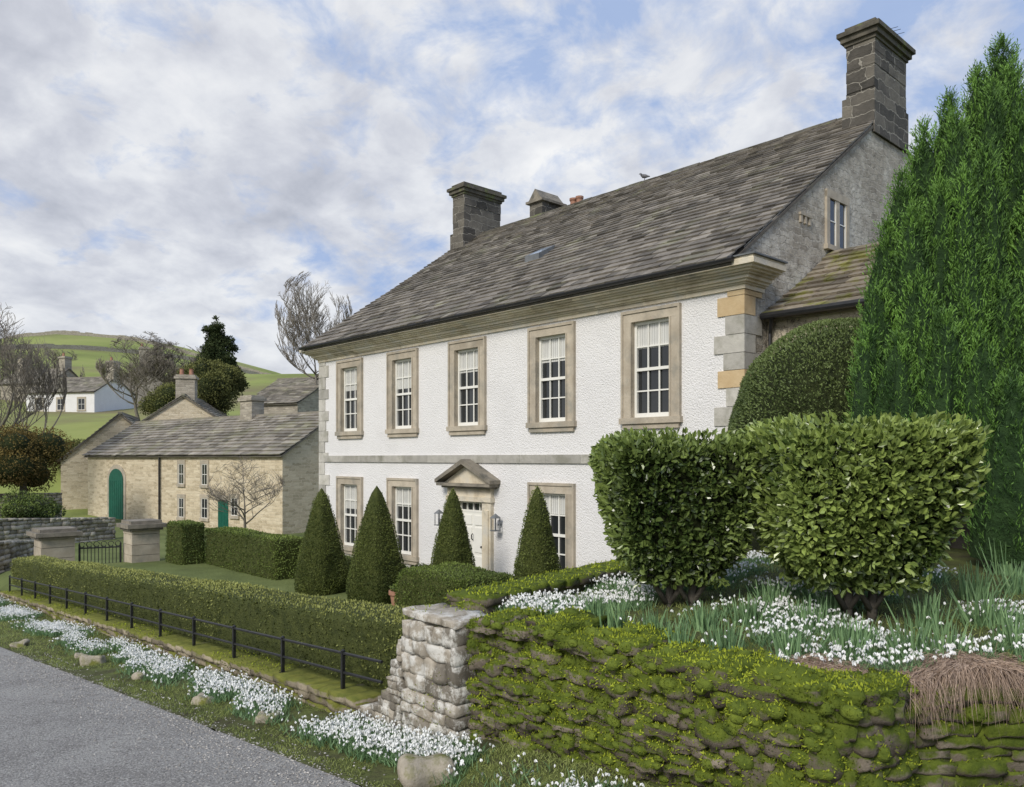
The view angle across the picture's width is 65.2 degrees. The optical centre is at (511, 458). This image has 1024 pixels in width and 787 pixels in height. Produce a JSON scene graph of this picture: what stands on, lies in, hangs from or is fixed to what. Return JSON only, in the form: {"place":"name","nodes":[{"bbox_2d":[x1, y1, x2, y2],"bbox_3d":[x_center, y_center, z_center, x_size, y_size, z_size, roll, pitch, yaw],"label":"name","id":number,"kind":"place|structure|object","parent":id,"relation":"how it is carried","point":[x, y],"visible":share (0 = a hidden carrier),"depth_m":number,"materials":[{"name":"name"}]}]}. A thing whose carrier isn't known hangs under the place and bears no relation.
{"place":"outdoors","nodes":[
{"label":"outdoors","id":0,"kind":"place"},
{"bbox_2d":[0,334,318,517],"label":"hill","id":1,"kind":"structure","parent":0,"point":[80,425],"depth_m":131.44,"materials":[{"name":"green plant"}]},
{"bbox_2d":[0,353,77,401],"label":"cottage","id":2,"kind":"structure","parent":1,"relation":"on","point":[66,361],"depth_m":106.57,"materials":[{"name":"grey stone"}]},
{"bbox_2d":[11,345,84,376],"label":"bare tree","id":3,"kind":"object","parent":1,"relation":"on","point":[54,355],"visible":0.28,"depth_m":112.03,"materials":[{"name":"grey plant"}]},
{"bbox_2d":[49,438,85,471],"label":"green bush","id":4,"kind":"object","parent":1,"relation":"on","point":[76,442],"visible":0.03,"depth_m":59.65,"materials":[{"name":"green plant"}]},
{"bbox_2d":[26,357,134,411],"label":"cottage","id":5,"kind":"structure","parent":1,"relation":"on","point":[91,394],"depth_m":93.45,"materials":[{"name":"white paint"}]},
{"bbox_2d":[35,398,43,411],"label":"window","id":6,"kind":"structure","parent":5,"relation":"in","point":[37,398],"depth_m":93.46,"materials":[{"name":"grey stone"}]},
{"bbox_2d":[56,397,64,410],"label":"window","id":7,"kind":"structure","parent":5,"relation":"in","point":[58,400],"depth_m":92.95,"materials":[{"name":"grey stone"}]},
{"bbox_2d":[77,397,85,410],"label":"window","id":8,"kind":"structure","parent":5,"relation":"in","point":[81,401],"depth_m":92.33,"materials":[{"name":"grey stone"}]},
{"bbox_2d":[0,343,258,373],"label":"field wall","id":9,"kind":"structure","parent":1,"relation":"on","point":[80,347],"depth_m":203.05,"materials":[{"name":"grey stone"}]},
{"bbox_2d":[2,330,269,373],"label":"field wall","id":10,"kind":"structure","parent":1,"relation":"on","point":[65,332],"depth_m":243.51,"materials":[{"name":"grey stone"}]},
{"bbox_2d":[95,331,178,420],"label":"bare tree","id":11,"kind":"object","parent":1,"relation":"on","point":[133,374],"visible":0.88,"depth_m":77.25,"materials":[{"name":"grey plant"}]},
{"bbox_2d":[120,343,161,404],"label":"cottage","id":12,"kind":"structure","parent":1,"relation":"on","point":[151,385],"depth_m":101.52,"materials":[{"name":"grey stone"}]},
{"bbox_2d":[138,381,175,415],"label":"round tree","id":13,"kind":"object","parent":1,"relation":"on","point":[160,397],"visible":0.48,"depth_m":72.52,"materials":[{"name":"green plant"}]},
{"bbox_2d":[142,341,201,384],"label":"bare tree","id":14,"kind":"object","parent":1,"relation":"on","point":[167,361],"visible":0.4,"depth_m":78.72,"materials":[{"name":"grey plant"}]},
{"bbox_2d":[175,357,246,414],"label":"round tree","id":15,"kind":"object","parent":1,"relation":"on","point":[220,383],"visible":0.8,"depth_m":64.53,"materials":[{"name":"green plant"}]},
{"bbox_2d":[193,315,249,394],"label":"conifer","id":16,"kind":"object","parent":1,"relation":"on","point":[217,344],"visible":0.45,"depth_m":75.24,"materials":[{"name":"green plant"}]},
{"bbox_2d":[256,377,318,394],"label":"cottage","id":17,"kind":"structure","parent":1,"relation":"on","point":[290,382],"depth_m":75.18,"materials":[{"name":"stone"}]},
{"bbox_2d":[274,271,352,384],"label":"bare tree","id":18,"kind":"object","parent":1,"relation":"on","point":[307,318],"visible":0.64,"depth_m":63.23,"materials":[{"name":"grey plant"}]},
{"bbox_2d":[0,519,391,786],"bbox_3d":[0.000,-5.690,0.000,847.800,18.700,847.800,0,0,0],"label":"ground","id":19,"kind":"structure","parent":0,"point":[205,570],"depth_m":23.23,"materials":[{"name":"green plant"}]},
{"bbox_2d":[0,539,33,572],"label":"field wall","id":20,"kind":"structure","parent":19,"relation":"on","point":[11,549],"depth_m":24.32,"materials":[{"name":"stone"}]},
{"bbox_2d":[0,492,62,517],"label":"field wall","id":21,"kind":"structure","parent":19,"relation":"on","point":[57,496],"depth_m":42.42,"materials":[{"name":"stone"}]},
{"bbox_2d":[0,490,65,517],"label":"green bush","id":22,"kind":"object","parent":19,"relation":"on","point":[23,506],"visible":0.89,"depth_m":33.44,"materials":[{"name":"green plant"}]},
{"bbox_2d":[0,302,66,432],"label":"bare tree","id":23,"kind":"object","parent":19,"relation":"on","point":[27,380],"visible":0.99,"depth_m":46.28,"materials":[{"name":"brown plant"}]},
{"bbox_2d":[0,422,74,495],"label":"brown bush","id":24,"kind":"object","parent":19,"relation":"on","point":[26,455],"visible":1,"depth_m":40.44,"materials":[{"name":"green plant"}]},
{"bbox_2d":[26,526,82,560],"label":"gate pier","id":25,"kind":"structure","parent":19,"relation":"on","point":[58,542],"depth_m":23.88,"materials":[{"name":"grey stone"}]},
{"bbox_2d":[0,517,115,542],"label":"field wall","id":26,"kind":"structure","parent":19,"relation":"on","point":[96,528],"depth_m":33.92,"materials":[{"name":"stone"}]},
{"bbox_2d":[59,412,139,509],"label":"cottage","id":27,"kind":"structure","parent":19,"relation":"on","point":[74,479],"depth_m":52.37,"materials":[{"name":"stone"}]},
{"bbox_2d":[78,540,121,562],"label":"metal gate","id":28,"kind":"structure","parent":19,"relation":"on","point":[98,547],"depth_m":24.64,"materials":[{"name":"black metal"}]},
{"bbox_2d":[116,518,166,562],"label":"gate pier","id":29,"kind":"structure","parent":19,"relation":"on","point":[141,540],"depth_m":24.69,"materials":[{"name":"grey stone"}]},
{"bbox_2d":[141,369,227,420],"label":"cottage","id":30,"kind":"structure","parent":19,"relation":"on","point":[186,403],"depth_m":56.91,"materials":[{"name":"stone"}]},
{"bbox_2d":[165,519,205,564],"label":"dark hedge","id":31,"kind":"object","parent":19,"relation":"on","point":[185,544],"visible":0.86,"depth_m":24.24,"materials":[{"name":"green plant"}]},
{"bbox_2d":[0,590,384,716],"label":"wall","id":32,"kind":"structure","parent":19,"relation":"on","point":[321,690],"depth_m":10.44,"materials":[{"name":"stone"}]},
{"bbox_2d":[9,575,382,688],"bbox_3d":[-7.021,2.727,14.073,0.060,1.502,16.982,0,0,-43],"label":"railing","id":33,"kind":"object","parent":32,"relation":"on","point":[342,652],"visible":0.85,"depth_m":10.63,"materials":[{"name":"black metal"}]},
{"bbox_2d":[82,395,319,533],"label":"barn","id":34,"kind":"structure","parent":19,"relation":"on","point":[163,470],"depth_m":42.93,"materials":[{"name":"stone"}]},
{"bbox_2d":[176,460,185,486],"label":"window","id":35,"kind":"structure","parent":34,"relation":"in","point":[181,464],"depth_m":43.38,"materials":[{"name":"grey stone"}]},
{"bbox_2d":[176,494,185,519],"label":"window","id":36,"kind":"structure","parent":34,"relation":"in","point":[181,498],"depth_m":43.37,"materials":[{"name":"grey stone"}]},
{"bbox_2d":[199,460,208,487],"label":"window","id":37,"kind":"structure","parent":34,"relation":"in","point":[204,464],"depth_m":41.99,"materials":[{"name":"grey stone"}]},
{"bbox_2d":[199,494,208,521],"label":"window","id":38,"kind":"structure","parent":34,"relation":"in","point":[204,506],"depth_m":41.99,"materials":[{"name":"grey stone"}]},
{"bbox_2d":[215,496,229,527],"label":"door","id":39,"kind":"structure","parent":34,"relation":"in","point":[222,516],"depth_m":40.99,"materials":[{"name":"green paint"}]},
{"bbox_2d":[228,494,239,518],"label":"window","id":40,"kind":"structure","parent":34,"relation":"in","point":[231,516],"depth_m":40.32,"materials":[{"name":"grey stone"}]},
{"bbox_2d":[9,555,412,688],"bbox_3d":[-7.015,2.949,15.146,0.970,2.640,18.777,0,0,-43],"label":"long hedge","id":41,"kind":"object","parent":19,"relation":"on","point":[367,629],"visible":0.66,"depth_m":11.17,"materials":[{"name":"green plant"}]},
{"bbox_2d":[203,455,284,528],"bbox_3d":[-11.345,1.880,33.893,3.330,4.006,3.228,0,0,0],"label":"fruit tree","id":42,"kind":"object","parent":19,"relation":"on","point":[222,495],"visible":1,"depth_m":33.94,"materials":[{"name":"brown plant"}]},
{"bbox_2d":[204,525,303,579],"bbox_3d":[-7.504,2.712,22.984,1.043,1.306,4.942,0,0,-43],"label":"dark hedge","id":43,"kind":"object","parent":19,"relation":"on","point":[272,556],"visible":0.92,"depth_m":22.01,"materials":[{"name":"green plant"}]},
{"bbox_2d":[258,385,318,413],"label":"cottage","id":44,"kind":"structure","parent":19,"relation":"on","point":[291,399],"depth_m":61.34,"materials":[{"name":"grey stone"}]},
{"bbox_2d":[294,488,348,595],"bbox_3d":[-4.566,1.974,19.201,1.160,2.527,1.160,0,0,35],"label":"topiary pyramid","id":45,"kind":"object","parent":19,"relation":"on","point":[322,565],"visible":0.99,"depth_m":18.91,"materials":[{"name":"green plant"}]},
{"bbox_2d":[346,486,404,604],"bbox_3d":[-3.035,1.924,18.015,1.213,2.624,1.226,0,0,35],"label":"topiary pyramid","id":46,"kind":"object","parent":19,"relation":"on","point":[377,566],"visible":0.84,"depth_m":17.66,"materials":[{"name":"green plant"}]},
{"bbox_2d":[344,554,407,572],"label":"hedge","id":47,"kind":"object","parent":19,"relation":"on","point":[348,559],"visible":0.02,"depth_m":20.41,"materials":[{"name":"green plant"}]},
{"bbox_2d":[389,583,397,605],"bbox_3d":[-2.341,2.887,16.606,0.440,0.626,0.452,0,0,0],"label":"plant pot","id":48,"kind":"object","parent":19,"relation":"on","point":[392,592],"visible":0.19,"depth_m":16.48,"materials":[{"name":"ceramic"}]},
{"bbox_2d":[410,563,431,567],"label":"hedge","id":49,"kind":"object","parent":19,"relation":"on","point":[419,564],"visible":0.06,"depth_m":18.75,"materials":[{"name":"green plant"}]},
{"bbox_2d":[357,603,488,740],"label":"stone pier","id":50,"kind":"structure","parent":19,"relation":"on","point":[431,673],"depth_m":7.15,"materials":[{"name":"grey stone"}]},
{"bbox_2d":[429,488,475,565],"bbox_3d":[-1.278,1.935,17.311,1.023,2.617,1.034,0,0,37],"label":"topiary pyramid","id":51,"kind":"object","parent":19,"relation":"on","point":[452,543],"visible":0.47,"depth_m":17.11,"materials":[{"name":"green plant"}]},
{"bbox_2d":[394,561,513,606],"bbox_3d":[-1.097,2.752,15.621,1.724,1.273,2.218,0,0,-42],"label":"box hedge","id":52,"kind":"object","parent":19,"relation":"on","point":[425,585],"visible":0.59,"depth_m":15.25,"materials":[{"name":"green plant"}]},
{"bbox_2d":[444,559,626,613],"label":"mossy wall","id":53,"kind":"structure","parent":19,"relation":"on","point":[484,598],"depth_m":8.18,"materials":[{"name":"plant"}]},
{"bbox_2d":[511,485,561,579],"bbox_3d":[0.464,1.849,14.302,1.028,2.785,1.017,0,0,38],"label":"topiary pyramid","id":54,"kind":"object","parent":19,"relation":"on","point":[537,552],"visible":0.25,"depth_m":14.11,"materials":[{"name":"green plant"}]},
{"bbox_2d":[298,17,915,575],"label":"house","id":55,"kind":"structure","parent":19,"relation":"on","point":[488,369],"depth_m":18.14,"materials":[{"name":"paint"}]},
{"bbox_2d":[335,357,363,438],"bbox_3d":[-4.788,-1.755,23.773,0.230,2.350,1.480,0,0,-43],"label":"window","id":56,"kind":"structure","parent":55,"relation":"in","point":[349,373],"depth_m":23.90,"materials":[{"name":"grey stone"}]},
{"bbox_2d":[336,476,362,554],"bbox_3d":[-4.788,1.690,23.773,0.230,2.300,1.480,0,0,-43],"label":"window","id":57,"kind":"structure","parent":55,"relation":"in","point":[349,490],"depth_m":23.94,"materials":[{"name":"grey stone"}]},
{"bbox_2d":[385,348,418,436],"bbox_3d":[-2.946,-1.755,21.772,0.230,2.350,1.480,0,0,-43],"label":"window","id":58,"kind":"structure","parent":55,"relation":"in","point":[402,366],"depth_m":21.90,"materials":[{"name":"grey stone"}]},
{"bbox_2d":[386,478,418,564],"bbox_3d":[-2.946,1.690,21.772,0.230,2.300,1.480,0,0,-43],"label":"window","id":59,"kind":"structure","parent":55,"relation":"in","point":[402,494],"depth_m":21.80,"materials":[{"name":"grey stone"}]},
{"bbox_2d":[446,336,486,434],"bbox_3d":[-1.078,-1.755,19.740,0.230,2.350,1.480,0,0,-43],"label":"window","id":60,"kind":"structure","parent":55,"relation":"in","point":[467,358],"depth_m":19.84,"materials":[{"name":"grey stone"}]},
{"bbox_2d":[460,501,481,568],"bbox_3d":[-0.952,2.100,19.653,0.143,2.100,1.000,0,0,-43],"label":"door","id":61,"kind":"structure","parent":55,"relation":"in","point":[472,511],"depth_m":19.61,"materials":[{"name":"white paint"}]},
{"bbox_2d":[526,321,576,432],"bbox_3d":[0.892,-1.755,17.599,0.230,2.350,1.480,0,0,-43],"label":"window","id":62,"kind":"structure","parent":55,"relation":"in","point":[551,349],"depth_m":17.69,"materials":[{"name":"grey stone"}]},
{"bbox_2d":[527,482,575,569],"bbox_3d":[0.892,1.690,17.599,0.230,2.300,1.480,0,0,-43],"label":"window","id":63,"kind":"structure","parent":55,"relation":"in","point":[560,498],"depth_m":17.47,"materials":[{"name":"grey stone"}]},
{"bbox_2d":[640,173,649,177],"bbox_3d":[3.876,-8.258,23.416,0.348,0.236,0.114,0,0,31],"label":"bird","id":64,"kind":"object","parent":55,"relation":"on","point":[643,175],"visible":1,"depth_m":23.37},
{"bbox_2d":[619,302,682,428],"bbox_3d":[2.727,-1.755,15.604,0.230,2.350,1.480,0,0,-43],"label":"window","id":65,"kind":"structure","parent":55,"relation":"in","point":[651,337],"depth_m":15.66,"materials":[{"name":"grey stone"}]},
{"bbox_2d":[824,188,849,250],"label":"window","id":66,"kind":"structure","parent":55,"relation":"in","point":[837,206],"depth_m":16.41,"materials":[{"name":"grey stone"}]},
{"bbox_2d":[464,606,922,786],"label":"mossy wall","id":67,"kind":"structure","parent":19,"relation":"on","point":[633,701],"depth_m":5.35,"materials":[{"name":"plant"}]},
{"bbox_2d":[760,242,879,355],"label":"side wing","id":68,"kind":"structure","parent":19,"relation":"on","point":[825,287],"depth_m":14.36,"materials":[{"name":"grey stone"}]},
{"bbox_2d":[0,647,398,786],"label":"road","id":69,"kind":"structure","parent":0,"point":[38,748],"depth_m":7.69,"materials":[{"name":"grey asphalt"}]},
{"bbox_2d":[0,590,669,786],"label":"verge","id":70,"kind":"structure","parent":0,"point":[378,771],"depth_m":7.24,"materials":[{"name":"green plant"}]},
{"bbox_2d":[9,639,29,647],"bbox_3d":[-8.362,3.178,13.609,0.270,0.196,0.238,0,0,0],"label":"verge stone","id":71,"kind":"object","parent":70,"relation":"on","point":[22,643],"visible":0.81,"depth_m":13.54,"materials":[{"name":"beige stone"}]},
{"bbox_2d":[74,653,82,657],"bbox_3d":[-6.652,3.042,12.310,0.171,0.094,0.130,0,0,0],"label":"verge stone","id":72,"kind":"object","parent":70,"relation":"on","point":[77,655],"visible":0.45,"depth_m":12.26,"materials":[{"name":"beige stone"}]},
{"bbox_2d":[79,654,105,665],"bbox_3d":[-6.173,3.011,11.809,0.360,0.273,0.291,0,0,0],"label":"verge stone","id":73,"kind":"object","parent":70,"relation":"on","point":[87,660],"visible":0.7,"depth_m":11.71,"materials":[{"name":"beige stone"}]},
{"bbox_2d":[131,671,145,679],"bbox_3d":[-4.939,2.888,10.602,0.199,0.130,0.135,0,0,26],"label":"verge stone","id":74,"kind":"object","parent":70,"relation":"on","point":[137,675],"visible":0.82,"depth_m":10.55,"materials":[{"name":"beige stone"}]},
{"bbox_2d":[191,692,214,704],"bbox_3d":[-3.557,2.791,9.208,0.272,0.150,0.199,0,0,25],"label":"verge stone","id":75,"kind":"object","parent":70,"relation":"on","point":[199,698],"visible":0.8,"depth_m":9.14,"materials":[{"name":"beige stone"}]},
{"bbox_2d":[255,710,281,723],"bbox_3d":[-2.528,2.686,8.300,0.266,0.133,0.194,0,0,0],"label":"verge stone","id":76,"kind":"object","parent":70,"relation":"on","point":[261,717],"visible":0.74,"depth_m":8.22,"materials":[{"name":"beige stone"}]},
{"bbox_2d":[0,595,643,786],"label":"snowdrop drift","id":77,"kind":"object","parent":70,"relation":"on","point":[373,739],"visible":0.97,"depth_m":8.46,"materials":[{"name":"white plant"}]},
{"bbox_2d":[908,674,1023,786],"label":"dark wall","id":78,"kind":"structure","parent":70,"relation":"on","point":[984,755],"depth_m":4.96,"materials":[{"name":"stone"}]},
{"bbox_2d":[777,641,1023,747],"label":"dead grass fringe","id":79,"kind":"object","parent":78,"relation":"on","point":[964,666],"visible":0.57,"depth_m":4.94,"materials":[{"name":"brown plant"}]},
{"bbox_2d":[0,0,1023,373],"label":"sky","id":80,"kind":"structure","parent":0,"point":[167,167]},
{"bbox_2d":[480,548,1023,674],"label":"bank","id":81,"kind":"structure","parent":0,"point":[958,556],"depth_m":7.08,"materials":[{"name":"green plant"}]},
{"bbox_2d":[582,595,610,615],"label":"daffodil clump","id":82,"kind":"object","parent":81,"relation":"on","point":[595,603],"visible":0.56,"depth_m":6.90,"materials":[{"name":"green plant"}]},
{"bbox_2d":[591,600,634,627],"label":"daffodil clump","id":83,"kind":"object","parent":81,"relation":"on","point":[615,621],"visible":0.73,"depth_m":6.43,"materials":[{"name":"green plant"}]},
{"bbox_2d":[637,606,685,629],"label":"daffodil clump","id":84,"kind":"object","parent":81,"relation":"on","point":[653,619],"visible":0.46,"depth_m":6.13,"materials":[{"name":"green plant"}]},
{"bbox_2d":[587,426,763,606],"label":"holly block","id":85,"kind":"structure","parent":81,"relation":"on","point":[676,512],"depth_m":6.88,"materials":[{"name":"green plant"}]},
{"bbox_2d":[661,617,703,643],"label":"daffodil clump","id":86,"kind":"object","parent":81,"relation":"on","point":[678,637],"visible":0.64,"depth_m":5.79,"materials":[{"name":"green plant"}]},
{"bbox_2d":[669,601,729,633],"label":"daffodil clump","id":87,"kind":"object","parent":81,"relation":"on","point":[700,618],"visible":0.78,"depth_m":6.27,"materials":[{"name":"green plant"}]},
{"bbox_2d":[701,615,744,649],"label":"daffodil clump","id":88,"kind":"object","parent":81,"relation":"on","point":[727,643],"visible":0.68,"depth_m":5.71,"materials":[{"name":"green plant"}]},
{"bbox_2d":[720,589,773,626],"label":"daffodil clump","id":89,"kind":"object","parent":81,"relation":"on","point":[750,613],"visible":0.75,"depth_m":6.37,"materials":[{"name":"green plant"}]},
{"bbox_2d":[494,550,1023,673],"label":"snowdrop drift","id":90,"kind":"object","parent":81,"relation":"on","point":[625,589],"visible":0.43,"depth_m":6.48,"materials":[{"name":"white plant"}]},
{"bbox_2d":[745,577,808,608],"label":"daffodil clump","id":91,"kind":"object","parent":81,"relation":"on","point":[766,596],"visible":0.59,"depth_m":6.85,"materials":[{"name":"green plant"}]},
{"bbox_2d":[726,317,861,549],"bbox_3d":[4.738,0.012,11.215,3.515,3.997,3.491,0,0,0],"label":"dome topiary","id":92,"kind":"object","parent":81,"relation":"on","point":[807,373],"visible":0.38,"depth_m":10.33,"materials":[{"name":"green plant"}]},
{"bbox_2d":[760,621,833,658],"bbox_3d":[1.953,1.266,5.488,0.408,0.283,0.283,0,0,-22],"label":"daffodil clump","id":93,"kind":"object","parent":81,"relation":"on","point":[794,649],"visible":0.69,"depth_m":5.46,"materials":[{"name":"green plant"}]},
{"bbox_2d":[782,593,836,629],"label":"daffodil clump","id":94,"kind":"object","parent":81,"relation":"on","point":[803,613],"visible":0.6,"depth_m":6.27,"materials":[{"name":"green plant"}]},
{"bbox_2d":[801,588,853,618],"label":"daffodil clump","id":95,"kind":"object","parent":81,"relation":"on","point":[835,605],"visible":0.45,"depth_m":6.59,"materials":[{"name":"green plant"}]},
{"bbox_2d":[827,612,883,660],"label":"daffodil clump","id":96,"kind":"object","parent":81,"relation":"on","point":[856,643],"visible":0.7,"depth_m":5.58,"materials":[{"name":"green plant"}]},
{"bbox_2d":[738,409,993,621],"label":"holly block","id":97,"kind":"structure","parent":81,"relation":"on","point":[872,509],"depth_m":6.07,"materials":[{"name":"green plant"}]},
{"bbox_2d":[871,613,945,662],"bbox_3d":[2.771,1.252,5.595,0.385,0.332,0.369,0,0,-28],"label":"daffodil clump","id":98,"kind":"object","parent":81,"relation":"on","point":[904,638],"visible":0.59,"depth_m":5.58,"materials":[{"name":"green plant"}]},
{"bbox_2d":[884,589,960,633],"bbox_3d":[3.213,1.202,6.307,0.556,0.337,0.297,0,0,16],"label":"daffodil clump","id":99,"kind":"object","parent":81,"relation":"on","point":[927,612],"visible":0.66,"depth_m":6.27,"materials":[{"name":"green plant"}]},
{"bbox_2d":[842,31,1023,563],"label":"yew tree","id":100,"kind":"object","parent":81,"relation":"on","point":[941,323],"visible":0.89,"depth_m":8.88,"materials":[{"name":"green plant"}]},
{"bbox_2d":[916,617,973,654],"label":"daffodil clump","id":101,"kind":"object","parent":81,"relation":"on","point":[952,639],"visible":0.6,"depth_m":5.44,"materials":[{"name":"green plant"}]},
{"bbox_2d":[932,560,1017,601],"bbox_3d":[4.126,1.105,7.154,0.725,0.372,0.330,0,0,0],"label":"daffodil clump","id":102,"kind":"object","parent":81,"relation":"on","point":[973,588],"visible":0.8,"depth_m":7.15,"materials":[{"name":"green plant"}]},
{"bbox_2d":[940,582,1023,628],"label":"daffodil clump","id":103,"kind":"object","parent":81,"relation":"on","point":[984,605],"visible":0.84,"depth_m":6.27,"materials":[{"name":"green plant"}]},
{"bbox_2d":[975,537,1022,576],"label":"daffodil clump","id":104,"kind":"object","parent":81,"relation":"on","point":[1003,565],"visible":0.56,"depth_m":8.05,"materials":[{"name":"green plant"}]},
{"bbox_2d":[985,604,1023,649],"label":"daffodil clump","id":105,"kind":"object","parent":81,"relation":"on","point":[1007,631],"visible":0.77,"depth_m":5.58,"materials":[{"name":"green plant"}]},
{"bbox_2d":[990,559,1023,595],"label":"daffodil clump","id":106,"kind":"object","parent":81,"relation":"on","point":[1017,582],"visible":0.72,"depth_m":7.35,"materials":[{"name":"green plant"}]}
]}

